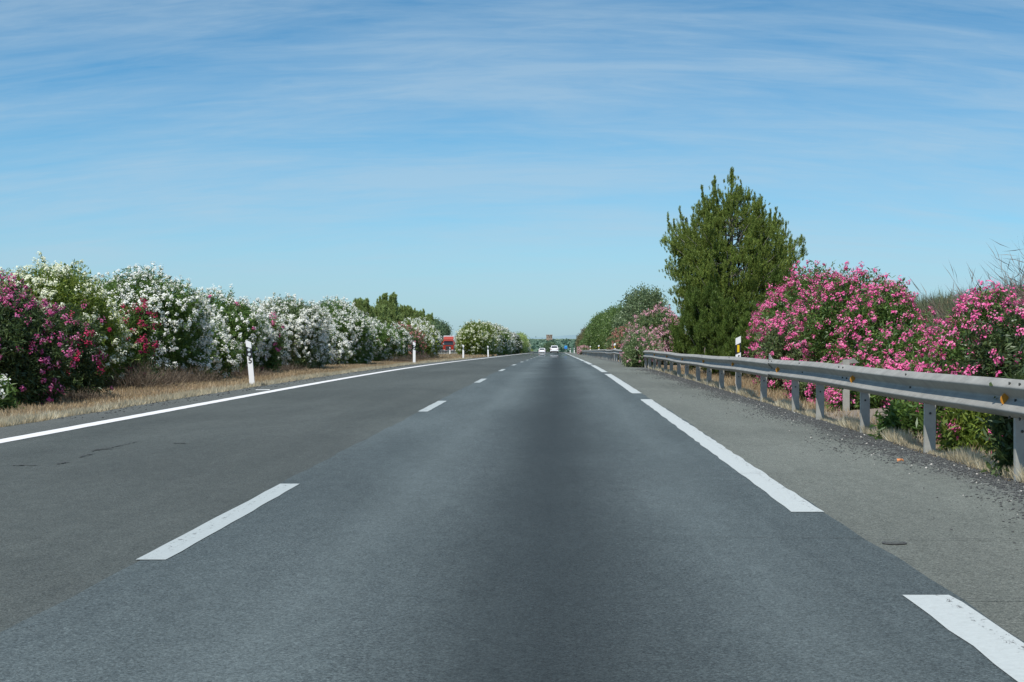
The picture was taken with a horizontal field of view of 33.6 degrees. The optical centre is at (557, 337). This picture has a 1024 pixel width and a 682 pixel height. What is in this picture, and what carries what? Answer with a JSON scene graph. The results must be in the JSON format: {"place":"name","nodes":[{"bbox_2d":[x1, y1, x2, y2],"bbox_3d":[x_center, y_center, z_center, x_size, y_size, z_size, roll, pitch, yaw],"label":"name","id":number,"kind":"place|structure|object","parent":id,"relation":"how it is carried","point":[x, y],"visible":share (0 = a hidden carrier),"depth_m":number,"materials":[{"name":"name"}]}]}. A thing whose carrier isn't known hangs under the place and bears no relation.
{"place":"outdoors","nodes":[
{"label":"outdoors","id":0,"kind":"place"},
{"bbox_2d":[51,387,124,400],"bbox_3d":[-9.338,1.103,33.092,1.983,0.318,1.901,0,0,40],"label":"dry brushwood","id":1,"kind":"object","parent":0,"point":[80,395],"visible":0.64,"depth_m":32.91,"materials":[{"name":"plant"}]},
{"bbox_2d":[96,356,206,388],"bbox_3d":[-9.765,0.795,38.811,2.863,0.822,2.799,0,0,-44],"label":"dry brushwood","id":2,"kind":"object","parent":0,"point":[146,379],"visible":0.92,"depth_m":38.64,"materials":[{"name":"plant"}]},
{"bbox_2d":[154,367,219,384],"bbox_3d":[-9.688,0.926,42.336,2.534,0.534,2.441,0,0,-9],"label":"dry brushwood","id":3,"kind":"object","parent":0,"point":[187,378],"visible":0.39,"depth_m":42.16,"materials":[{"name":"plant"}]},
{"bbox_2d":[156,364,248,382],"bbox_3d":[-9.604,0.954,45.305,2.899,0.588,2.803,0,0,0],"label":"dry brushwood","id":4,"kind":"object","parent":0,"point":[207,376],"visible":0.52,"depth_m":45.20,"materials":[{"name":"plant"}]},
{"bbox_2d":[0,356,453,418],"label":"dry grass","id":5,"kind":"structure","parent":0,"point":[131,391],"depth_m":38.06,"materials":[{"name":"plant"}]},
{"bbox_2d":[61,364,423,418],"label":"verge gravel","id":6,"kind":"structure","parent":0,"point":[235,390],"depth_m":34.86,"materials":[{"name":"gravel"}]},
{"bbox_2d":[226,363,288,376],"bbox_3d":[-9.966,1.022,53.607,2.682,0.487,2.559,0,0,43],"label":"dry brushwood","id":7,"kind":"object","parent":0,"point":[255,372],"visible":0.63,"depth_m":53.35,"materials":[{"name":"plant"}]},
{"bbox_2d":[0,353,524,438],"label":"shoulder","id":8,"kind":"object","parent":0,"point":[27,428],"visible":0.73,"depth_m":28.11},
{"bbox_2d":[0,353,545,631],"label":"overtaking lane","id":9,"kind":"structure","parent":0,"point":[74,527],"depth_m":15.14,"materials":[{"name":"asphalt"}]},
{"bbox_2d":[0,353,525,442],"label":"median line","id":10,"kind":"object","parent":9,"relation":"on","point":[92,424],"visible":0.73,"depth_m":26.04,"materials":[{"name":"paint"}]},
{"bbox_2d":[258,362,315,371],"bbox_3d":[-9.686,1.038,60.298,2.304,0.424,2.377,0,0,0],"label":"dry brushwood","id":11,"kind":"object","parent":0,"point":[286,368],"visible":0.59,"depth_m":60.37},
{"bbox_2d":[380,354,420,361],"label":"dry brushwood","id":12,"kind":"object","parent":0,"point":[404,359],"visible":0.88,"depth_m":95.73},
{"bbox_2d":[407,352,446,359],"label":"dry brushwood","id":13,"kind":"object","parent":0,"point":[426,358],"visible":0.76,"depth_m":111.70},
{"bbox_2d":[7,339,1007,480],"bbox_3d":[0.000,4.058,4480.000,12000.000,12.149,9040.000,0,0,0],"label":"ground","id":14,"kind":"structure","parent":0,"point":[310,373],"depth_m":38.49,"materials":[{"name":"soil"}]},
{"bbox_2d":[0,374,20,411],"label":"oleander bush","id":15,"kind":"object","parent":14,"relation":"on","point":[7,391],"visible":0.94,"depth_m":27.63,"materials":[{"name":"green plant"}]},
{"bbox_2d":[0,269,56,394],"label":"oleander bush","id":16,"kind":"object","parent":14,"relation":"on","point":[41,296],"visible":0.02,"depth_m":33.58,"materials":[{"name":"pink plant"}]},
{"bbox_2d":[0,268,82,406],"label":"oleander bush","id":17,"kind":"object","parent":14,"relation":"on","point":[40,362],"visible":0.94,"depth_m":30.59,"materials":[{"name":"pink plant"}]},
{"bbox_2d":[0,251,139,387],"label":"oleander bush","id":18,"kind":"object","parent":14,"relation":"on","point":[58,285],"visible":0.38,"depth_m":38.26,"materials":[{"name":"white plant"}]},
{"bbox_2d":[29,298,113,396],"bbox_3d":[-10.093,0.319,34.230,2.029,2.220,2.064,0,0,41],"label":"oleander bush","id":19,"kind":"object","parent":14,"relation":"on","point":[84,375],"visible":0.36,"depth_m":34.06,"materials":[{"name":"green plant"}]},
{"bbox_2d":[114,297,163,385],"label":"oleander bush","id":20,"kind":"object","parent":14,"relation":"on","point":[138,322],"visible":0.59,"depth_m":40.45,"materials":[{"name":"green plant"}]},
{"bbox_2d":[91,261,218,380],"bbox_3d":[-11.431,-0.249,46.636,4.475,3.674,4.410,0,0,-36],"label":"oleander bush","id":21,"kind":"object","parent":14,"relation":"on","point":[184,316],"visible":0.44,"depth_m":45.81,"materials":[{"name":"white plant"}]},
{"bbox_2d":[157,314,247,377],"bbox_3d":[-11.060,0.317,51.211,2.996,2.541,3.082,0,0,45],"label":"oleander bush","id":22,"kind":"object","parent":14,"relation":"on","point":[223,355],"visible":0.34,"depth_m":50.96,"materials":[{"name":"white plant"}]},
{"bbox_2d":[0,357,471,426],"bbox_3d":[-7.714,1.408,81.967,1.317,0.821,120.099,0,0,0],"label":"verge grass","id":23,"kind":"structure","parent":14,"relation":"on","point":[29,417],"depth_m":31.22,"materials":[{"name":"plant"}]},
{"bbox_2d":[197,284,278,372],"bbox_3d":[-11.350,-0.154,57.220,4.250,3.292,4.323,0,0,-32],"label":"oleander bush","id":24,"kind":"object","parent":14,"relation":"on","point":[249,323],"visible":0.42,"depth_m":56.43,"materials":[{"name":"white plant"}]},
{"bbox_2d":[246,340,254,383],"bbox_3d":[-7.428,0.688,40.997,0.128,1.250,0.048,-5,0,0],"label":"delineator post","id":25,"kind":"object","parent":14,"relation":"on","point":[250,361],"visible":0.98,"depth_m":40.98,"materials":[{"name":"white plastic"}]},
{"bbox_2d":[231,312,291,369],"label":"oleander bush","id":26,"kind":"object","parent":14,"relation":"on","point":[283,341],"visible":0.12,"depth_m":62.83,"materials":[{"name":"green plant"}]},
{"bbox_2d":[259,311,286,371],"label":"oleander bush","id":27,"kind":"object","parent":14,"relation":"on","point":[273,360],"visible":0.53,"depth_m":58.47,"materials":[{"name":"green plant"}]},
{"bbox_2d":[254,292,332,368],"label":"oleander bush","id":28,"kind":"object","parent":14,"relation":"on","point":[309,326],"visible":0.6,"depth_m":69.75,"materials":[{"name":"white plant"}]},
{"bbox_2d":[291,323,354,364],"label":"oleander bush","id":29,"kind":"object","parent":14,"relation":"on","point":[340,344],"visible":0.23,"depth_m":77.82,"materials":[{"name":"grey plant"}]},
{"bbox_2d":[316,295,377,364],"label":"oleander bush","id":30,"kind":"object","parent":14,"relation":"on","point":[355,326],"visible":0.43,"depth_m":86.46,"materials":[{"name":"white plant"}]},
{"bbox_2d":[351,297,380,320],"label":"distant pine","id":31,"kind":"object","parent":14,"relation":"on","point":[362,305],"visible":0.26,"depth_m":288.96,"materials":[{"name":"green plant"}]},
{"bbox_2d":[347,315,397,361],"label":"oleander bush","id":32,"kind":"object","parent":14,"relation":"on","point":[383,340],"visible":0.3,"depth_m":96.94,"materials":[{"name":"green plant"}]},
{"bbox_2d":[371,305,394,325],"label":"distant pine","id":33,"kind":"object","parent":14,"relation":"on","point":[381,311],"visible":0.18,"depth_m":310.54,"materials":[{"name":"green plant"}]},
{"bbox_2d":[373,292,401,323],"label":"distant pine","id":34,"kind":"object","parent":14,"relation":"on","point":[391,303],"visible":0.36,"depth_m":332.87,"materials":[{"name":"green plant"}]},
{"bbox_2d":[383,321,413,360],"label":"oleander bush","id":35,"kind":"object","parent":14,"relation":"on","point":[402,338],"visible":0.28,"depth_m":107.27,"materials":[{"name":"white plant"}]},
{"bbox_2d":[397,304,415,322],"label":"distant pine","id":36,"kind":"object","parent":14,"relation":"on","point":[406,311],"visible":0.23,"depth_m":368.69,"materials":[{"name":"green plant"}]},
{"bbox_2d":[393,322,426,359],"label":"oleander bush","id":37,"kind":"object","parent":14,"relation":"on","point":[417,338],"visible":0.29,"depth_m":117.17,"materials":[{"name":"plant"}]},
{"bbox_2d":[413,342,415,362],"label":"delineator post","id":38,"kind":"object","parent":14,"relation":"on","point":[414,351],"visible":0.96,"depth_m":86.58,"materials":[{"name":"white plastic"}]},
{"bbox_2d":[395,317,443,357],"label":"oleander bush","id":39,"kind":"object","parent":14,"relation":"on","point":[433,337],"visible":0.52,"depth_m":131.44,"materials":[{"name":"white plant"}]},
{"bbox_2d":[413,308,434,326],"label":"distant pine","id":40,"kind":"object","parent":14,"relation":"on","point":[421,314],"visible":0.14,"depth_m":406.57,"materials":[{"name":"green plant"}]},
{"bbox_2d":[431,318,447,352],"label":"distant tree","id":41,"kind":"object","parent":14,"relation":"on","point":[442,331],"visible":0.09,"depth_m":428.92,"materials":[{"name":"green plant"}]},
{"bbox_2d":[434,317,452,352],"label":"distant tree","id":42,"kind":"object","parent":14,"relation":"on","point":[447,328],"visible":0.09,"depth_m":472.42,"materials":[{"name":"green plant"}]},
{"bbox_2d":[438,353,496,357],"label":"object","id":43,"kind":"structure","parent":14,"relation":"on","point":[453,355],"depth_m":157.28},
{"bbox_2d":[454,318,491,354],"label":"oleander bush","id":44,"kind":"object","parent":14,"relation":"on","point":[472,337],"visible":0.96,"depth_m":183.79,"materials":[{"name":"green plant"}]},
{"bbox_2d":[478,320,496,354],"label":"oleander bush","id":45,"kind":"object","parent":14,"relation":"on","point":[489,329],"visible":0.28,"depth_m":197.23,"materials":[{"name":"green plant"}]},
{"bbox_2d":[486,322,503,354],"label":"oleander bush","id":46,"kind":"object","parent":14,"relation":"on","point":[498,337],"visible":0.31,"depth_m":218.59,"materials":[{"name":"green plant"}]},
{"bbox_2d":[498,324,511,354],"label":"oleander bush","id":47,"kind":"object","parent":14,"relation":"on","point":[505,344],"visible":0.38,"depth_m":240.38,"materials":[{"name":"green plant"}]},
{"bbox_2d":[505,327,515,354],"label":"oleander bush","id":48,"kind":"object","parent":14,"relation":"on","point":[511,346],"visible":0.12,"depth_m":274.45,"materials":[{"name":"plant"}]},
{"bbox_2d":[448,338,576,352],"bbox_3d":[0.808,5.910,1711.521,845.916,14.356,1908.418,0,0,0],"label":"wood","id":49,"kind":"object","parent":14,"relation":"on","point":[536,344],"visible":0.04,"depth_m":1314.87,"materials":[{"name":"green plant"}]},
{"bbox_2d":[511,332,523,353],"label":"oleander bush","id":50,"kind":"object","parent":14,"relation":"on","point":[519,344],"visible":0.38,"depth_m":313.99,"materials":[{"name":"green plant"}]},
{"bbox_2d":[516,332,529,352],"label":"olive green shrub","id":51,"kind":"object","parent":14,"relation":"on","point":[524,338],"visible":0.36,"depth_m":374.51,"materials":[{"name":"green plant"}]},
{"bbox_2d":[541,339,558,351],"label":"distant tree","id":52,"kind":"object","parent":14,"relation":"on","point":[547,346],"visible":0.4,"depth_m":618.10,"materials":[{"name":"green plant"}]},
{"bbox_2d":[574,333,581,352],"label":"roadside tree","id":53,"kind":"object","parent":14,"relation":"on","point":[577,341],"visible":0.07,"depth_m":397.07,"materials":[{"name":"green plant"}]},
{"bbox_2d":[576,345,589,354],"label":"oleander bush","id":54,"kind":"object","parent":14,"relation":"on","point":[580,349],"visible":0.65,"depth_m":255.20,"materials":[{"name":"pink plant"}]},
{"bbox_2d":[581,320,592,348],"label":"roadside tree","id":55,"kind":"object","parent":14,"relation":"on","point":[586,339],"visible":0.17,"depth_m":300.85,"materials":[{"name":"green plant"}]},
{"bbox_2d":[586,310,607,349],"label":"roadside tree","id":56,"kind":"object","parent":14,"relation":"on","point":[593,334],"visible":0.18,"depth_m":247.10,"materials":[{"name":"green plant"}]},
{"bbox_2d":[595,302,624,348],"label":"roadside tree","id":57,"kind":"object","parent":14,"relation":"on","point":[604,328],"visible":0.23,"depth_m":217.41,"materials":[{"name":"green plant"}]},
{"bbox_2d":[603,328,618,349],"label":"oleander bush","id":58,"kind":"object","parent":14,"relation":"on","point":[608,344],"visible":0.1,"depth_m":161.71,"materials":[{"name":"green plant"}]},
{"bbox_2d":[606,307,625,333],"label":"roadside tree","id":59,"kind":"object","parent":14,"relation":"on","point":[616,323],"visible":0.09,"depth_m":181.15,"materials":[{"name":"green plant"}]},
{"bbox_2d":[610,323,628,359],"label":"oleander bush","id":60,"kind":"object","parent":14,"relation":"on","point":[618,336],"visible":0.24,"depth_m":140.97,"materials":[{"name":"pink plant"}]},
{"bbox_2d":[625,315,639,335],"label":"oleander bush","id":61,"kind":"object","parent":14,"relation":"on","point":[630,326],"visible":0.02,"depth_m":111.56,"materials":[{"name":"pink plant"}]},
{"bbox_2d":[619,329,661,367],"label":"oleander bush","id":62,"kind":"object","parent":14,"relation":"on","point":[637,344],"visible":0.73,"depth_m":72.97,"materials":[{"name":"plant"}]},
{"bbox_2d":[620,326,665,364],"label":"oleander bush","id":63,"kind":"object","parent":14,"relation":"on","point":[645,329],"visible":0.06,"depth_m":82.92,"materials":[{"name":"pink plant"}]},
{"bbox_2d":[615,281,671,327],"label":"roadside tree","id":64,"kind":"object","parent":14,"relation":"on","point":[636,301],"visible":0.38,"depth_m":156.70,"materials":[{"name":"green plant"}]},
{"bbox_2d":[632,302,686,364],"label":"oleander bush","id":65,"kind":"object","parent":14,"relation":"on","point":[659,320],"visible":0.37,"depth_m":94.22,"materials":[{"name":"pink plant"}]},
{"bbox_2d":[668,282,730,374],"bbox_3d":[4.990,-0.280,57.096,2.545,3.346,2.580,0,0,0],"label":"young pine","id":66,"kind":"object","parent":14,"relation":"on","point":[688,319],"visible":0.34,"depth_m":56.65,"materials":[{"name":"green plant"}]},
{"bbox_2d":[687,290,753,376],"bbox_3d":[5.242,-0.066,54.143,2.490,2.916,2.543,0,0,-37],"label":"young pine","id":67,"kind":"object","parent":14,"relation":"on","point":[719,325],"visible":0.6,"depth_m":53.61,"materials":[{"name":"green plant"}]},
{"bbox_2d":[659,166,807,373],"bbox_3d":[6.211,-2.323,59.995,5.352,7.476,5.735,0,0,0],"label":"pine tree","id":68,"kind":"object","parent":14,"relation":"on","point":[712,255],"visible":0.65,"depth_m":58.96,"materials":[{"name":"green plant"}]},
{"bbox_2d":[735,336,740,356],"bbox_3d":[4.330,0.578,40.697,0.128,1.210,0.048,0,0,0],"label":"delineator post","id":69,"kind":"object","parent":14,"relation":"on","point":[738,348],"visible":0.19,"depth_m":40.68,"materials":[{"name":"white plastic"}]},
{"bbox_2d":[719,310,760,378],"bbox_3d":[5.837,0.266,51.073,1.901,2.234,1.802,0,0,20],"label":"young pine","id":70,"kind":"object","parent":14,"relation":"on","point":[742,329],"visible":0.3,"depth_m":50.70,"materials":[{"name":"green plant"}]},
{"bbox_2d":[746,287,786,379],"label":"oleander bush","id":71,"kind":"object","parent":14,"relation":"on","point":[755,320],"visible":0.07,"depth_m":47.37,"materials":[{"name":"pink plant"}]},
{"bbox_2d":[752,263,801,311],"bbox_3d":[7.562,-0.522,55.861,2.936,3.839,2.805,0,0,0],"label":"young pine","id":72,"kind":"object","parent":14,"relation":"on","point":[775,278],"visible":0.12,"depth_m":55.80,"materials":[{"name":"green plant"}]},
{"bbox_2d":[743,298,834,394],"bbox_3d":[5.508,0.289,39.001,2.304,2.416,2.564,0,0,40],"label":"oleander bush","id":73,"kind":"object","parent":14,"relation":"on","point":[776,346],"visible":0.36,"depth_m":38.49,"materials":[{"name":"pink plant"}]},
{"bbox_2d":[582,349,1023,480],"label":"guardrail","id":74,"kind":"object","parent":14,"relation":"on","point":[930,391],"visible":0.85,"depth_m":19.14,"materials":[{"name":"metal"}]},
{"bbox_2d":[748,260,859,357],"bbox_3d":[6.441,-0.218,41.837,3.408,3.411,3.569,0,0,0],"label":"oleander bush","id":75,"kind":"object","parent":14,"relation":"on","point":[790,296],"visible":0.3,"depth_m":41.59,"materials":[{"name":"pink plant"}]},
{"bbox_2d":[777,356,836,404],"bbox_3d":[4.694,0.894,31.011,1.237,1.095,1.277,0,0,41],"label":"oleander sprout","id":76,"kind":"object","parent":14,"relation":"on","point":[807,390],"visible":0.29,"depth_m":30.67,"materials":[{"name":"pink plant"}]},
{"bbox_2d":[838,358,858,410],"bbox_3d":[4.450,0.783,26.000,0.340,0.920,0.050,0,0,0],"label":"steel marker post","id":77,"kind":"object","parent":14,"relation":"on","point":[846,398],"visible":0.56,"depth_m":25.98,"materials":[{"name":"metal"}]},
{"bbox_2d":[825,407,887,423],"bbox_3d":[4.765,1.125,24.500,1.530,0.283,3.400,0,0,0],"label":"concrete gutter","id":78,"kind":"object","parent":14,"relation":"on","point":[873,410],"depth_m":25.21,"materials":[{"name":"concrete"}]},
{"bbox_2d":[790,261,923,363],"bbox_3d":[6.491,-0.071,36.532,3.096,3.138,3.027,0,0,0],"label":"oleander bush","id":79,"kind":"object","parent":14,"relation":"on","point":[822,343],"visible":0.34,"depth_m":36.12,"materials":[{"name":"pink plant"}]},
{"bbox_2d":[825,365,893,411],"bbox_3d":[4.802,0.928,26.458,1.403,0.985,1.299,0,0,32],"label":"oleander sprout","id":80,"kind":"object","parent":14,"relation":"on","point":[835,397],"visible":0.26,"depth_m":26.16,"materials":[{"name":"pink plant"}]},
{"bbox_2d":[826,273,938,365],"bbox_3d":[6.498,0.087,33.495,2.366,2.707,2.342,0,0,0],"label":"oleander bush","id":81,"kind":"object","parent":14,"relation":"on","point":[889,307],"visible":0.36,"depth_m":33.11,"materials":[{"name":"pink plant"}]},
{"bbox_2d":[840,313,940,368],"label":"oleander bush","id":82,"kind":"object","parent":14,"relation":"on","point":[887,339],"visible":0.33,"depth_m":29.94,"materials":[{"name":"pink plant"}]},
{"bbox_2d":[867,396,936,442],"bbox_3d":[3.946,0.920,19.284,0.789,0.804,0.741,0,0,-37],"label":"oleander sprout","id":83,"kind":"object","parent":14,"relation":"on","point":[906,416],"visible":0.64,"depth_m":19.17,"materials":[{"name":"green plant"}]},
{"bbox_2d":[868,344,955,407],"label":"oleander bush","id":84,"kind":"object","parent":14,"relation":"on","point":[906,365],"visible":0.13,"depth_m":26.53,"materials":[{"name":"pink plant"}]},
{"bbox_2d":[902,402,947,442],"bbox_3d":[4.400,0.923,19.634,0.940,1.029,0.804,0,0,0],"label":"oleander sprout","id":85,"kind":"object","parent":14,"relation":"on","point":[941,408],"visible":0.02,"depth_m":19.43,"materials":[{"name":"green plant"}]},
{"bbox_2d":[908,275,1023,343],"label":"bank grass","id":86,"kind":"structure","parent":14,"relation":"on","point":[947,306],"depth_m":50.92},
{"bbox_2d":[909,258,1023,328],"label":"bare stalks","id":87,"kind":"object","parent":14,"relation":"on","point":[971,290],"visible":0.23,"depth_m":36.01,"materials":[{"name":"plant"}]},
{"bbox_2d":[920,298,1013,343],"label":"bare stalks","id":88,"kind":"object","parent":14,"relation":"on","point":[942,319],"visible":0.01,"depth_m":38.02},
{"bbox_2d":[936,407,1000,455],"bbox_3d":[4.417,0.921,17.168,1.333,0.976,1.239,0,0,0],"label":"oleander sprout","id":89,"kind":"object","parent":14,"relation":"on","point":[956,426],"visible":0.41,"depth_m":16.95,"materials":[{"name":"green plant"}]},
{"bbox_2d":[914,277,1023,374],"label":"oleander bush","id":90,"kind":"object","parent":14,"relation":"on","point":[951,349],"visible":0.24,"depth_m":23.00,"materials":[{"name":"pink plant"}]},
{"bbox_2d":[939,285,1023,378],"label":"oleander bush","id":91,"kind":"object","parent":14,"relation":"on","point":[990,362],"visible":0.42,"depth_m":20.84,"materials":[{"name":"pink plant"}]},
{"bbox_2d":[972,368,1023,478],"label":"oleander sprout","id":92,"kind":"object","parent":14,"relation":"on","point":[1002,434],"visible":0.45,"depth_m":14.13,"materials":[{"name":"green plant"}]},
{"bbox_2d":[972,253,1023,315],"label":"bare stalks","id":93,"kind":"object","parent":14,"relation":"on","point":[1011,283],"visible":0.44,"depth_m":35.39,"materials":[{"name":"plant"}]},
{"bbox_2d":[985,241,1023,302],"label":"bare stalks","id":94,"kind":"object","parent":14,"relation":"on","point":[1009,277],"visible":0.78,"depth_m":34.91,"materials":[{"name":"plant"}]},
{"bbox_2d":[991,237,1023,271],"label":"bare stalks","id":95,"kind":"object","parent":14,"relation":"on","point":[1007,254],"visible":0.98,"depth_m":35.40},
{"bbox_2d":[997,325,1023,379],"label":"oleander bush","id":96,"kind":"object","parent":14,"relation":"on","point":[1019,357],"visible":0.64,"depth_m":18.67,"materials":[{"name":"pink plant"}]},
{"bbox_2d":[0,353,1023,681],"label":"driving lane","id":97,"kind":"structure","parent":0,"point":[554,517],"depth_m":8.05,"materials":[{"name":"asphalt"}]},
{"bbox_2d":[136,364,515,559],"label":"lane line","id":98,"kind":"object","parent":97,"relation":"on","point":[183,542],"visible":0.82,"depth_m":10.45,"materials":[{"name":"paint"}]},
{"bbox_2d":[13,441,996,598],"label":"road cracks","id":99,"kind":"object","parent":97,"relation":"on","point":[627,488],"visible":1,"depth_m":14.15,"materials":[{"name":"asphalt"}]},
{"bbox_2d":[566,353,1023,681],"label":"shoulder line","id":100,"kind":"object","parent":97,"relation":"on","point":[999,647],"visible":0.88,"depth_m":7.25,"materials":[{"name":"paint"}]},
{"bbox_2d":[0,0,1023,336],"label":"sky","id":101,"kind":"structure","parent":0,"point":[518,165],"materials":[{"name":"blue"}]},
{"bbox_2d":[528,335,578,338],"bbox_3d":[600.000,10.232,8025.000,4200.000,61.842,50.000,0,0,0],"label":"hills","id":102,"kind":"structure","parent":0,"point":[567,337],"depth_m":8043.25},
{"bbox_2d":[567,353,1023,640],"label":"shoulder","id":103,"kind":"object","parent":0,"point":[863,496],"visible":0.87,"depth_m":12.56},
{"bbox_2d":[625,369,1023,549],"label":"gravel","id":104,"kind":"structure","parent":0,"point":[968,471],"depth_m":17.96,"materials":[{"name":"gravel"}]},
{"bbox_2d":[652,364,998,461],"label":"dry grass","id":105,"kind":"structure","parent":0,"point":[747,382],"depth_m":35.86,"materials":[{"name":"plant"}]},
{"bbox_2d":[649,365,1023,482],"bbox_3d":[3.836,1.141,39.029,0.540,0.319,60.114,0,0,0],"label":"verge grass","id":106,"kind":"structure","parent":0,"point":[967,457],"depth_m":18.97,"materials":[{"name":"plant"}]},
{"bbox_2d":[882,541,906,543],"bbox_3d":[1.885,1.149,9.500,0.140,0.006,0.140,0,0,0],"label":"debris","id":107,"kind":"object","parent":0,"point":[893,542],"visible":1,"depth_m":9.46,"materials":[{"name":"concrete"}]},
{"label":"far carriageway","id":108,"kind":"structure","parent":0,"visible":0},
{"bbox_2d":[442,336,455,352],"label":"red lorry","id":109,"kind":"object","parent":108,"relation":"on","point":[448,341],"visible":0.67,"depth_m":390.17,"materials":[{"name":"paint"}]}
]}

